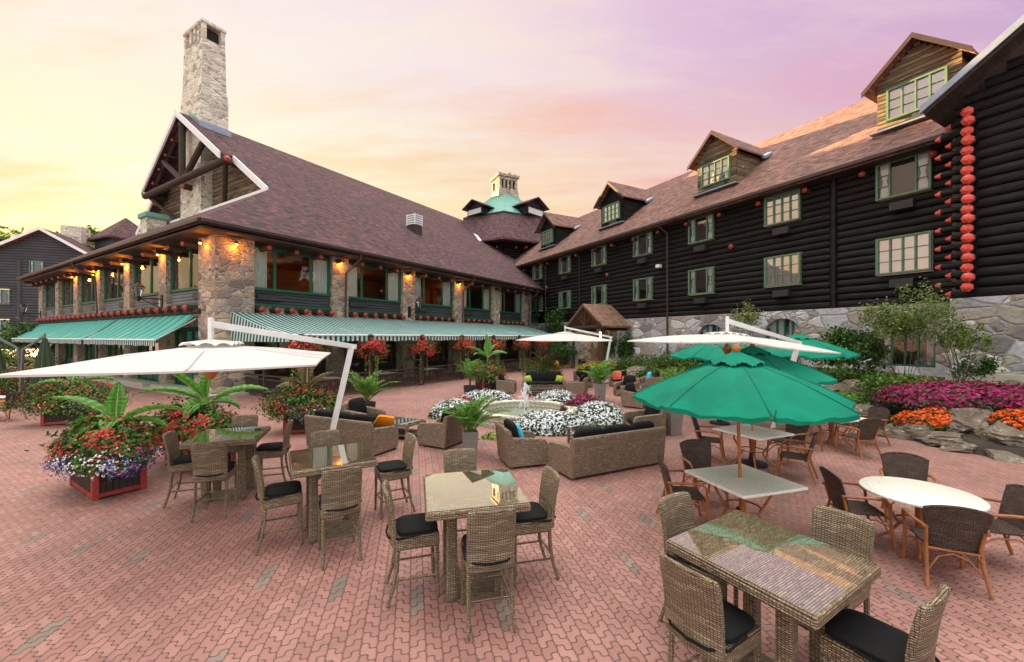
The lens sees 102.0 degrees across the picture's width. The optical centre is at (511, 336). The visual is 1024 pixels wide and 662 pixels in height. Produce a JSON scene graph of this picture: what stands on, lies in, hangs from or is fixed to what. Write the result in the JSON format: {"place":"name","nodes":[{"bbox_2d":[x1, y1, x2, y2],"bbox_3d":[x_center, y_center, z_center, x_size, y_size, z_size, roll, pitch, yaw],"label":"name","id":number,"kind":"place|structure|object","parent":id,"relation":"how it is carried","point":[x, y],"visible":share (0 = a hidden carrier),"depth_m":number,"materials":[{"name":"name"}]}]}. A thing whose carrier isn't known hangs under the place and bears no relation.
{"place":"outdoors","nodes":[
{"label":"outdoors","id":0,"kind":"place"},
{"bbox_2d":[0,349,1023,661],"bbox_3d":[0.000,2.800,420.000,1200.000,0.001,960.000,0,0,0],"label":"patio","id":1,"kind":"structure","parent":0,"point":[136,575],"depth_m":4.99,"materials":[{"name":"red brick"}]},
{"bbox_2d":[0,317,54,355],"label":"round bush","id":2,"kind":"object","parent":1,"relation":"on","point":[9,333],"visible":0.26,"depth_m":35.41,"materials":[{"name":"green plant"}]},
{"bbox_2d":[0,333,60,405],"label":"folded parasol","id":3,"kind":"object","parent":1,"relation":"on","point":[44,357],"visible":0.41,"depth_m":17.42,"materials":[{"name":"green fabric"}]},
{"bbox_2d":[0,343,61,399],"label":"flower planter","id":4,"kind":"object","parent":1,"relation":"on","point":[7,387],"visible":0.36,"depth_m":18.20,"materials":[{"name":"red paint"}]},
{"bbox_2d":[0,226,94,348],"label":"log wing","id":5,"kind":"structure","parent":1,"relation":"on","point":[31,250],"depth_m":61.27,"materials":[{"name":"grey wood"}]},
{"bbox_2d":[61,218,137,251],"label":"turret","id":6,"kind":"object","parent":5,"relation":"on","point":[124,228],"visible":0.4,"depth_m":69.01,"materials":[{"name":"brown"}]},
{"bbox_2d":[0,376,134,425],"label":"flower planter","id":7,"kind":"object","parent":1,"relation":"on","point":[52,411],"visible":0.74,"depth_m":13.17,"materials":[{"name":"red paint"}]},
{"bbox_2d":[24,382,185,500],"bbox_3d":[-7.446,1.825,7.769,2.161,1.950,2.688,0,0,-30],"label":"flower planter","id":8,"kind":"object","parent":1,"relation":"on","point":[109,450],"visible":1,"depth_m":7.34,"materials":[{"name":"red paint"}]},
{"bbox_2d":[0,318,356,479],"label":"cantilever parasol","id":9,"kind":"object","parent":1,"relation":"on","point":[212,358],"visible":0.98,"depth_m":5.71,"materials":[{"name":"beige fabric"}]},
{"bbox_2d":[162,430,211,507],"bbox_3d":[-5.551,2.208,7.081,0.598,1.196,0.501,0,0,-21],"label":"bar stool","id":10,"kind":"object","parent":1,"relation":"on","point":[177,461],"visible":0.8,"depth_m":6.91,"materials":[{"name":"beige wicker"}]},
{"bbox_2d":[136,373,267,463],"bbox_3d":[-6.999,1.665,9.403,3.608,2.269,2.111,0,0,33],"label":"flower planter","id":11,"kind":"object","parent":1,"relation":"on","point":[198,416],"visible":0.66,"depth_m":9.02,"materials":[{"name":"red paint"}]},
{"bbox_2d":[190,442,236,522],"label":"bar stool","id":12,"kind":"object","parent":1,"relation":"on","point":[211,462],"visible":1,"depth_m":6.34,"materials":[{"name":"beige wicker"}]},
{"bbox_2d":[179,426,270,503],"bbox_3d":[-5.000,2.258,7.340,1.080,1.084,1.120,0,0,-19],"label":"bar table","id":13,"kind":"object","parent":1,"relation":"on","point":[244,439],"visible":0.74,"depth_m":7.17,"materials":[{"name":"beige wicker"}]},
{"bbox_2d":[224,414,257,481],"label":"bar stool","id":14,"kind":"object","parent":1,"relation":"on","point":[247,420],"visible":0.23,"depth_m":8.53,"materials":[{"name":"beige wicker"}]},
{"bbox_2d":[254,419,292,489],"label":"bar stool","id":15,"kind":"object","parent":1,"relation":"on","point":[272,450],"visible":0.95,"depth_m":7.72,"materials":[{"name":"beige wicker"}]},
{"bbox_2d":[251,455,302,555],"bbox_3d":[-3.186,2.208,5.633,0.598,1.196,0.501,0,0,-30],"label":"bar stool","id":16,"kind":"object","parent":1,"relation":"on","point":[279,494],"visible":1,"depth_m":5.50,"materials":[{"name":"beige wicker"}]},
{"bbox_2d":[11,17,552,398],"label":"dining wing","id":17,"kind":"structure","parent":1,"relation":"on","point":[235,229],"depth_m":29.15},
{"bbox_2d":[114,340,157,385],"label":"glazed door","id":18,"kind":"structure","parent":17,"relation":"in","point":[143,379],"depth_m":24.46,"materials":[{"name":"green paint"}]},
{"bbox_2d":[150,328,197,391],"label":"glazed door","id":19,"kind":"structure","parent":17,"relation":"in","point":[180,336],"depth_m":22.09,"materials":[{"name":"green paint"}]},
{"bbox_2d":[254,341,324,374],"bbox_3d":[-12.383,0.900,23.179,0.160,2.240,4.090,0,0,32],"label":"terrace window","id":20,"kind":"structure","parent":17,"relation":"in","point":[320,367],"depth_m":22.66,"materials":[{"name":"black glass"}]},
{"bbox_2d":[254,245,330,296],"bbox_3d":[-12.100,-3.540,23.005,0.215,2.260,4.470,0,0,32],"label":"window","id":21,"kind":"structure","parent":17,"relation":"in","point":[321,269],"depth_m":23.42,"materials":[{"name":"green paint"}]},
{"bbox_2d":[348,341,395,368],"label":"terrace window","id":22,"kind":"structure","parent":17,"relation":"in","point":[386,360],"depth_m":28.41,"materials":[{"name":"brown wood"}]},
{"bbox_2d":[348,262,400,302],"bbox_3d":[-9.170,-3.540,27.748,0.215,2.260,4.520,0,0,32],"label":"window","id":23,"kind":"structure","parent":17,"relation":"in","point":[393,280],"depth_m":28.23,"materials":[{"name":"green paint"}]},
{"bbox_2d":[415,340,447,363],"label":"terrace window","id":24,"kind":"structure","parent":17,"relation":"in","point":[442,356],"depth_m":33.65,"materials":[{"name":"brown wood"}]},
{"bbox_2d":[415,274,452,307],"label":"window","id":25,"kind":"structure","parent":17,"relation":"in","point":[446,287],"depth_m":33.44,"materials":[{"name":"green paint"}]},
{"bbox_2d":[453,172,562,285],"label":"rotunda","id":26,"kind":"structure","parent":17,"relation":"on","point":[505,218],"depth_m":56.80,"materials":[{"name":"brown"}]},
{"bbox_2d":[244,366,366,434],"bbox_3d":[-6.145,1.687,12.426,3.224,2.227,2.050,0,0,-42],"label":"flower planter","id":27,"kind":"object","parent":1,"relation":"on","point":[299,402],"visible":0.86,"depth_m":12.01,"materials":[{"name":"red paint"}]},
{"bbox_2d":[310,430,339,496],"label":"bar stool","id":28,"kind":"object","parent":1,"relation":"on","point":[323,438],"visible":0.25,"depth_m":7.10,"materials":[{"name":"beige wicker"}]},
{"bbox_2d":[288,442,377,543],"bbox_3d":[-2.620,2.258,6.030,1.080,1.084,1.120,0,0,-30],"label":"bar table","id":29,"kind":"object","parent":1,"relation":"on","point":[311,464],"visible":0.77,"depth_m":5.81,"materials":[{"name":"beige wicker"}]},
{"bbox_2d":[318,466,362,569],"bbox_3d":[-2.202,2.208,5.304,0.501,1.196,0.598,0,0,-30],"label":"bar stool","id":30,"kind":"object","parent":1,"relation":"on","point":[340,495],"visible":1,"depth_m":5.10,"materials":[{"name":"beige wicker"}]},
{"bbox_2d":[304,410,398,456],"bbox_3d":[-4.037,2.320,10.414,2.200,0.961,0.980,0,0,25],"label":"sofa","id":31,"kind":"object","parent":1,"relation":"on","point":[355,428],"visible":0.75,"depth_m":9.90,"materials":[{"name":"brown wicker"}]},
{"bbox_2d":[341,397,385,427],"bbox_3d":[-4.436,2.320,12.414,0.960,0.961,0.894,0,0,21],"label":"armchair","id":32,"kind":"object","parent":1,"relation":"on","point":[355,406],"visible":0.48,"depth_m":12.42,"materials":[{"name":"brown wicker"}]},
{"bbox_2d":[347,370,400,406],"bbox_3d":[-4.998,1.993,14.702,2.146,1.614,1.698,0,0,0],"label":"potted palm","id":33,"kind":"object","parent":1,"relation":"on","point":[366,386],"visible":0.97,"depth_m":14.56,"materials":[{"name":"green plant"}]},
{"bbox_2d":[374,433,415,518],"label":"bar stool","id":34,"kind":"object","parent":1,"relation":"on","point":[392,470],"visible":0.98,"depth_m":6.60,"materials":[{"name":"beige wicker"}]},
{"bbox_2d":[244,334,567,396],"bbox_3d":[-3.696,1.330,30.925,4.640,2.940,28.240,0,0,32],"label":"terrace rail","id":35,"kind":"object","parent":1,"relation":"on","point":[265,381],"visible":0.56,"depth_m":22.24,"materials":[{"name":"green wood"}]},
{"bbox_2d":[354,335,390,389],"bbox_3d":[-7.105,1.333,21.135,1.868,2.832,1.987,0,0,-26],"label":"hanging basket","id":36,"kind":"object","parent":35,"relation":"hanging from","point":[376,347],"visible":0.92,"depth_m":20.78,"materials":[{"name":"red plant"}]},
{"bbox_2d":[382,480,439,607],"bbox_3d":[-1.127,2.208,4.579,0.598,1.196,0.501,0,0,-18],"label":"bar stool","id":37,"kind":"object","parent":1,"relation":"on","point":[411,531],"visible":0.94,"depth_m":4.42,"materials":[{"name":"beige wicker"}]},
{"bbox_2d":[417,407,465,449],"bbox_3d":[-1.815,2.320,10.832,0.961,0.961,0.894,0,0,28],"label":"armchair","id":38,"kind":"object","parent":1,"relation":"on","point":[443,431],"visible":0.88,"depth_m":10.45,"materials":[{"name":"brown wicker"}]},
{"bbox_2d":[443,448,476,531],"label":"bar stool","id":39,"kind":"object","parent":1,"relation":"on","point":[460,460],"visible":0.23,"depth_m":5.92,"materials":[{"name":"beige wicker"}]},
{"bbox_2d":[435,394,511,453],"bbox_3d":[-0.908,2.090,9.813,1.861,1.420,1.792,0,0,19],"label":"potted palm","id":40,"kind":"object","parent":1,"relation":"on","point":[467,415],"visible":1,"depth_m":9.75,"materials":[{"name":"green plant"}]},
{"bbox_2d":[423,468,530,602],"bbox_3d":[-0.450,2.252,4.740,1.080,1.096,1.120,0,0,-13],"label":"bar table","id":41,"kind":"object","parent":1,"relation":"on","point":[450,499],"visible":0.79,"depth_m":4.50,"materials":[{"name":"beige wicker"}]},
{"bbox_2d":[462,334,509,390],"bbox_3d":[-1.305,1.327,21.366,2.820,2.946,2.360,0,0,-30],"label":"flower planter","id":42,"kind":"object","parent":1,"relation":"on","point":[484,377],"visible":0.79,"depth_m":21.15,"materials":[{"name":"red paint"}]},
{"bbox_2d":[461,508,516,641],"bbox_3d":[-0.244,2.208,4.108,0.501,1.196,0.598,0,0,-14],"label":"bar stool","id":43,"kind":"object","parent":1,"relation":"on","point":[487,541],"visible":1,"depth_m":3.88,"materials":[{"name":"beige wicker"}]},
{"bbox_2d":[495,419,547,468],"bbox_3d":[0.203,2.320,9.268,0.960,0.961,0.894,0,0,-18],"label":"armchair","id":44,"kind":"object","parent":1,"relation":"on","point":[514,449],"visible":1,"depth_m":8.89,"materials":[{"name":"brown wicker"}]},
{"bbox_2d":[477,382,576,427],"bbox_3d":[0.450,2.184,14.200,3.560,1.271,3.560,0,0,0],"label":"fountain","id":45,"kind":"object","parent":1,"relation":"on","point":[517,407],"visible":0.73,"depth_m":15.07,"materials":[{"name":"stone"}]},
{"bbox_2d":[513,466,559,586],"bbox_3d":[0.244,2.208,4.941,0.598,1.196,0.501,0,0,-15],"label":"bar stool","id":46,"kind":"object","parent":1,"relation":"on","point":[539,518],"visible":0.81,"depth_m":4.77,"materials":[{"name":"beige wicker"}]},
{"bbox_2d":[512,343,565,374],"bbox_3d":[1.610,1.590,24.682,3.331,2.421,2.144,0,0,-10],"label":"flower planter","id":47,"kind":"object","parent":1,"relation":"on","point":[541,364],"visible":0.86,"depth_m":24.43,"materials":[{"name":"red paint"}]},
{"bbox_2d":[523,371,565,389],"bbox_3d":[1.679,2.320,21.940,2.200,0.961,0.980,0,0,-1],"label":"sofa","id":48,"kind":"object","parent":1,"relation":"on","point":[543,378],"visible":0.81,"depth_m":22.05,"materials":[{"name":"black fabric"}]},
{"bbox_2d":[513,408,597,436],"bbox_3d":[1.196,2.591,12.467,2.820,0.944,1.735,0,0,0],"label":"white flower bed","id":49,"kind":"object","parent":1,"relation":"on","point":[555,422],"visible":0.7,"depth_m":11.97,"materials":[{"name":"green plant"}]},
{"bbox_2d":[518,326,612,383],"bbox_3d":[3.310,1.075,24.352,3.890,3.450,4.854,0,0,45],"label":"cantilever parasol","id":50,"kind":"object","parent":1,"relation":"on","point":[564,336],"visible":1,"depth_m":23.58,"materials":[{"name":"beige fabric"}]},
{"bbox_2d":[571,401,625,426],"bbox_3d":[2.808,2.595,13.438,2.077,1.070,2.424,0,0,0],"label":"white flower bed","id":51,"kind":"object","parent":1,"relation":"on","point":[598,412],"visible":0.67,"depth_m":12.83,"materials":[{"name":"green plant"}]},
{"bbox_2d":[577,360,624,401],"bbox_3d":[3.937,1.894,18.194,2.167,1.812,2.007,0,0,-43],"label":"potted palm","id":52,"kind":"object","parent":1,"relation":"on","point":[600,374],"visible":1,"depth_m":17.85,"materials":[{"name":"green plant"}]},
{"bbox_2d":[547,421,665,479],"bbox_3d":[2.068,2.320,8.964,2.464,0.961,0.980,0,0,-27],"label":"sofa","id":53,"kind":"object","parent":1,"relation":"on","point":[593,450],"visible":1,"depth_m":8.48,"materials":[{"name":"brown wicker"}]},
{"bbox_2d":[620,382,645,408],"bbox_3d":[4.971,2.320,16.626,0.960,0.961,0.894,0,0,41],"label":"armchair","id":54,"kind":"object","parent":1,"relation":"on","point":[627,390],"visible":0.66,"depth_m":16.45,"materials":[{"name":"brown wicker"}]},
{"bbox_2d":[622,405,666,426],"bbox_3d":[3.789,2.320,11.904,0.960,0.961,0.894,0,0,-6],"label":"armchair","id":55,"kind":"object","parent":1,"relation":"on","point":[657,418],"visible":0.46,"depth_m":11.62,"materials":[{"name":"brown wicker"}]},
{"bbox_2d":[656,456,710,521],"bbox_3d":[2.583,2.327,6.305,0.713,0.959,0.649,0,0,8],"label":"dining chair","id":56,"kind":"object","parent":1,"relation":"on","point":[694,492],"visible":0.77,"depth_m":6.18,"materials":[{"name":"wicker"}]},
{"bbox_2d":[658,492,738,620],"bbox_3d":[1.779,2.208,4.010,0.501,1.196,0.598,0,0,-32],"label":"bar stool","id":57,"kind":"object","parent":1,"relation":"on","point":[676,513],"visible":0.38,"depth_m":4.15,"materials":[{"name":"beige wicker"}]},
{"bbox_2d":[679,439,728,506],"bbox_3d":[3.300,2.327,7.187,0.649,0.959,0.713,0,0,0],"label":"dining chair","id":58,"kind":"object","parent":1,"relation":"on","point":[696,453],"visible":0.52,"depth_m":7.42,"materials":[{"name":"brown wicker"}]},
{"bbox_2d":[669,343,747,425],"bbox_3d":[6.700,1.343,13.400,2.876,2.915,2.876,0,0,33],"label":"green parasol","id":59,"kind":"object","parent":1,"relation":"on","point":[703,352],"visible":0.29,"depth_m":12.92,"materials":[{"name":"fabric"}]},
{"bbox_2d":[659,553,760,661],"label":"bar stool","id":60,"kind":"object","parent":1,"relation":"on","point":[705,620],"visible":1,"depth_m":2.90,"materials":[{"name":"beige wicker"}]},
{"bbox_2d":[627,316,840,438],"bbox_3d":[5.849,1.170,9.817,5.407,3.260,3.033,0,0,-28],"label":"cantilever parasol","id":61,"kind":"object","parent":1,"relation":"on","point":[726,336],"visible":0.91,"depth_m":9.00,"materials":[{"name":"beige fabric"}]},
{"bbox_2d":[684,464,807,520],"bbox_3d":[3.360,2.437,6.050,1.120,0.758,1.120,0,0,-17],"label":"dining table","id":62,"kind":"object","parent":1,"relation":"on","point":[752,483],"visible":0.82,"depth_m":5.93,"materials":[{"name":"stone"}]},
{"bbox_2d":[633,344,860,510],"bbox_3d":[3.300,1.453,6.080,2.729,2.695,2.729,0,0,37],"label":"green parasol","id":63,"kind":"object","parent":1,"relation":"on","point":[737,385],"visible":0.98,"depth_m":5.32,"materials":[{"name":"fabric"}]},
{"bbox_2d":[514,32,981,376],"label":"guest wing","id":64,"kind":"structure","parent":1,"relation":"on","point":[835,211],"depth_m":24.57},
{"bbox_2d":[542,302,566,348],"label":"climbing vine","id":65,"kind":"object","parent":64,"relation":"attached to","point":[554,324],"visible":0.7,"depth_m":42.20,"materials":[{"name":"green plant"}]},
{"bbox_2d":[600,317,634,360],"bbox_3d":[9.001,0.376,34.293,3.439,4.197,1.685,0,0,0],"label":"climbing vine","id":66,"kind":"object","parent":64,"relation":"attached to","point":[624,347],"visible":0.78,"depth_m":33.84,"materials":[{"name":"green plant"}]},
{"bbox_2d":[633,277,653,300],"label":"window","id":67,"kind":"structure","parent":64,"relation":"in","point":[642,287],"depth_m":33.30,"materials":[{"name":"green paint"}]},
{"bbox_2d":[633,231,653,257],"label":"window","id":68,"kind":"structure","parent":64,"relation":"in","point":[643,246],"depth_m":33.29,"materials":[{"name":"green paint"}]},
{"bbox_2d":[688,266,714,294],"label":"window","id":69,"kind":"structure","parent":64,"relation":"in","point":[700,281],"depth_m":28.62,"materials":[{"name":"green paint"}]},
{"bbox_2d":[688,214,714,244],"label":"window","id":70,"kind":"structure","parent":64,"relation":"in","point":[701,229],"depth_m":28.62,"materials":[{"name":"green paint"}]},
{"bbox_2d":[763,252,801,287],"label":"window","id":71,"kind":"structure","parent":64,"relation":"in","point":[781,270],"depth_m":23.83,"materials":[{"name":"green paint"}]},
{"bbox_2d":[763,188,801,227],"bbox_3d":[15.759,-7.400,23.987,0.780,1.750,1.970,0,0,-28],"label":"window","id":72,"kind":"structure","parent":64,"relation":"in","point":[783,208],"depth_m":23.83,"materials":[{"name":"green paint"}]},
{"bbox_2d":[767,319,800,363],"bbox_3d":[15.959,0.495,24.049,0.770,3.450,2.020,0,0,-28],"label":"arched window","id":73,"kind":"structure","parent":64,"relation":"in","point":[784,327],"depth_m":24.17,"materials":[{"name":"glass"}]},
{"bbox_2d":[875,150,932,201],"bbox_3d":[18.286,-7.400,19.294,0.780,1.750,1.970,0,0,-28],"label":"window","id":74,"kind":"structure","parent":64,"relation":"in","point":[910,175],"depth_m":19.22,"materials":[{"name":"green paint"}]},
{"bbox_2d":[875,230,933,275],"bbox_3d":[18.088,-3.820,19.186,0.330,1.750,1.970,0,0,-28],"label":"window","id":75,"kind":"structure","parent":64,"relation":"in","point":[913,252],"depth_m":19.13,"materials":[{"name":"green paint"}]},
{"bbox_2d":[875,315,935,367],"bbox_3d":[18.471,0.070,19.382,0.770,2.600,2.220,0,0,-28],"label":"arched window","id":76,"kind":"structure","parent":64,"relation":"in","point":[926,360],"depth_m":19.42,"materials":[{"name":"beige glass"}]},
{"bbox_2d":[713,424,794,468],"bbox_3d":[5.270,2.437,9.100,1.120,0.758,1.120,0,0,-24],"label":"dining table","id":77,"kind":"object","parent":1,"relation":"on","point":[758,433],"visible":0.83,"depth_m":8.98,"materials":[{"name":"grey wood"}]},
{"bbox_2d":[685,343,836,468],"bbox_3d":[5.270,1.442,9.100,2.784,2.715,2.784,0,0,28],"label":"green parasol","id":78,"kind":"object","parent":1,"relation":"on","point":[769,359],"visible":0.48,"depth_m":8.43,"materials":[{"name":"fabric"}]},
{"bbox_2d":[666,510,880,661],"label":"bar table","id":79,"kind":"object","parent":1,"relation":"on","point":[792,578],"visible":0.82,"depth_m":3.14,"materials":[{"name":"beige wicker"}]},
{"bbox_2d":[766,424,809,465],"bbox_3d":[6.236,2.327,9.360,0.713,0.959,0.649,0,0,-16],"label":"dining chair","id":80,"kind":"object","parent":1,"relation":"on","point":[800,433],"visible":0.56,"depth_m":9.34,"materials":[{"name":"brown wicker"}]},
{"bbox_2d":[775,432,818,485],"bbox_3d":[5.649,2.327,8.227,0.713,0.959,0.649,0,0,39],"label":"dining chair","id":81,"kind":"object","parent":1,"relation":"on","point":[781,454],"visible":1,"depth_m":8.14,"materials":[{"name":"brown wood"}]},
{"bbox_2d":[758,330,859,362],"bbox_3d":[8.950,1.292,13.000,2.784,3.015,2.784,0,0,13],"label":"green parasol","id":82,"kind":"object","parent":1,"relation":"on","point":[846,354],"visible":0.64,"depth_m":12.18,"materials":[{"name":"fabric"}]},
{"bbox_2d":[798,505,874,630],"bbox_3d":[2.830,2.208,3.681,0.598,1.196,0.501,0,0,-32],"label":"bar stool","id":83,"kind":"object","parent":1,"relation":"on","point":[851,533],"visible":0.28,"depth_m":3.75,"materials":[{"name":"beige wicker"}]},
{"bbox_2d":[819,466,896,551],"bbox_3d":[4.744,2.327,5.759,0.713,0.959,0.649,0,0,14],"label":"dining chair","id":84,"kind":"object","parent":1,"relation":"on","point":[833,483],"visible":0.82,"depth_m":5.64,"materials":[{"name":"brown wicker"}]},
{"bbox_2d":[835,418,881,459],"bbox_3d":[8.204,2.327,9.813,0.648,0.959,0.713,0,0,-7],"label":"dining chair","id":85,"kind":"object","parent":1,"relation":"on","point":[868,429],"visible":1,"depth_m":9.58,"materials":[{"name":"brown wicker"}]},
{"bbox_2d":[847,407,890,446],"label":"dining chair","id":86,"kind":"object","parent":1,"relation":"on","point":[882,413],"visible":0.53,"depth_m":10.87,"materials":[{"name":"wicker"}]},
{"bbox_2d":[819,584,949,661],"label":"bar stool","id":87,"kind":"object","parent":1,"relation":"on","point":[848,635],"visible":0.99,"depth_m":2.75,"materials":[{"name":"beige wicker"}]},
{"bbox_2d":[879,452,938,521],"bbox_3d":[6.073,2.327,6.379,0.649,0.959,0.713,0,0,37],"label":"dining chair","id":88,"kind":"object","parent":1,"relation":"on","point":[905,465],"visible":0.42,"depth_m":6.58,"materials":[{"name":"brown wicker"}]},
{"bbox_2d":[859,476,989,559],"bbox_3d":[5.420,2.437,5.520,1.240,0.758,1.240,0,0,0],"label":"dining table","id":89,"kind":"object","parent":1,"relation":"on","point":[917,494],"visible":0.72,"depth_m":5.48,"materials":[{"name":"stone"}]},
{"bbox_2d":[901,505,994,599],"bbox_3d":[5.033,2.327,4.827,0.649,0.959,0.713,0,0,27],"label":"dining chair","id":90,"kind":"object","parent":1,"relation":"on","point":[962,531],"visible":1,"depth_m":4.60,"materials":[{"name":"brown wicker"}]},
{"bbox_2d":[919,14,1023,383],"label":"gable wing","id":91,"kind":"structure","parent":1,"relation":"on","point":[976,104],"depth_m":15.45,"materials":[{"name":"black wood"}]},
{"bbox_2d":[976,484,1023,568],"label":"dining chair","id":92,"kind":"object","parent":1,"relation":"on","point":[1009,521],"visible":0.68,"depth_m":5.19,"materials":[{"name":"brown wicker"}]},
{"bbox_2d":[0,0,1023,323],"label":"sky","id":93,"kind":"structure","parent":0,"point":[423,102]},
{"bbox_2d":[663,364,1023,456],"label":"garden soil","id":94,"kind":"structure","parent":0,"point":[982,445],"depth_m":9.98,"materials":[{"name":"brown soil"}]},
{"bbox_2d":[728,298,765,333],"bbox_3d":[13.788,-0.209,24.497,2.063,4.094,1.569,0,0,0],"label":"tall shrub","id":95,"kind":"object","parent":94,"relation":"on","point":[747,319],"visible":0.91,"depth_m":24.33,"materials":[{"name":"green plant"}]},
{"bbox_2d":[647,361,992,417],"bbox_3d":[12.601,2.084,22.752,6.833,1.384,22.517,0,0,-8],"label":"ground cover","id":96,"kind":"object","parent":94,"relation":"on","point":[837,371],"visible":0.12,"depth_m":17.54,"materials":[{"name":"green plant"}]},
{"bbox_2d":[803,322,898,379],"bbox_3d":[12.954,0.704,16.080,3.258,2.509,2.383,0,0,-20],"label":"leafy shrub","id":97,"kind":"object","parent":94,"relation":"on","point":[866,349],"visible":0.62,"depth_m":15.65,"materials":[{"name":"green plant"}]},
{"bbox_2d":[845,369,945,395],"bbox_3d":[12.786,1.593,13.684,3.326,1.022,1.932,0,0,-18],"label":"leafy shrub","id":98,"kind":"object","parent":94,"relation":"on","point":[870,380],"visible":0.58,"depth_m":13.58,"materials":[{"name":"green plant"}]},
{"bbox_2d":[849,276,968,377],"bbox_3d":[13.897,-0.124,14.576,2.942,4.000,2.822,0,0,-36],"label":"tall shrub","id":99,"kind":"object","parent":94,"relation":"on","point":[901,323],"visible":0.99,"depth_m":14.37,"materials":[{"name":"green plant"}]},
{"bbox_2d":[887,407,973,431],"bbox_3d":[11.896,2.214,11.339,2.602,0.785,1.262,0,0,20],"label":"orange flower bed","id":100,"kind":"object","parent":94,"relation":"on","point":[932,419],"visible":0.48,"depth_m":11.26,"materials":[{"name":"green plant"}]},
{"bbox_2d":[848,379,1023,411],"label":"magenta flower bed","id":101,"kind":"object","parent":94,"relation":"on","point":[947,395],"visible":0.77,"depth_m":11.72,"materials":[{"name":"pink plant"}]},
{"bbox_2d":[916,431,965,445],"bbox_3d":[11.073,2.662,10.770,0.837,0.458,1.441,3,-6,3],"label":"boulder","id":102,"kind":"object","parent":94,"relation":"on","point":[934,438],"visible":0.66,"depth_m":10.52,"materials":[{"name":"stone"}]},
{"bbox_2d":[931,313,1001,381],"bbox_3d":[15.208,0.542,13.962,1.541,2.685,1.538,0,0,34],"label":"tall shrub","id":103,"kind":"object","parent":94,"relation":"on","point":[967,333],"visible":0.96,"depth_m":13.87,"materials":[{"name":"green plant"}]},
{"bbox_2d":[944,408,993,432],"bbox_3d":[12.137,2.316,11.074,1.327,0.869,1.187,0,0,11],"label":"boulder","id":104,"kind":"object","parent":94,"relation":"on","point":[963,421],"visible":0.48,"depth_m":10.81,"materials":[{"name":"grey stone"}]},
{"bbox_2d":[976,383,1023,410],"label":"magenta flower bed","id":105,"kind":"object","parent":94,"relation":"on","point":[1015,394],"visible":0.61,"depth_m":10.74,"materials":[{"name":"pink plant"}]},
{"bbox_2d":[977,420,1023,446],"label":"boulder","id":106,"kind":"object","parent":94,"relation":"on","point":[1002,432],"visible":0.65,"depth_m":9.82,"materials":[{"name":"grey stone"}]},
{"bbox_2d":[986,407,1023,430],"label":"orange flower bed","id":107,"kind":"object","parent":94,"relation":"on","point":[1014,418],"visible":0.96,"depth_m":10.18,"materials":[{"name":"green plant"}]},
{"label":"lawn","id":108,"kind":"structure","parent":0,"visible":0},
{"bbox_2d":[946,354,1006,381],"bbox_3d":[16.158,1.182,14.374,1.178,1.251,1.277,0,0,0],"label":"leafy shrub","id":109,"kind":"object","parent":108,"relation":"on","point":[986,367],"visible":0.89,"depth_m":14.28,"materials":[{"name":"green plant"}]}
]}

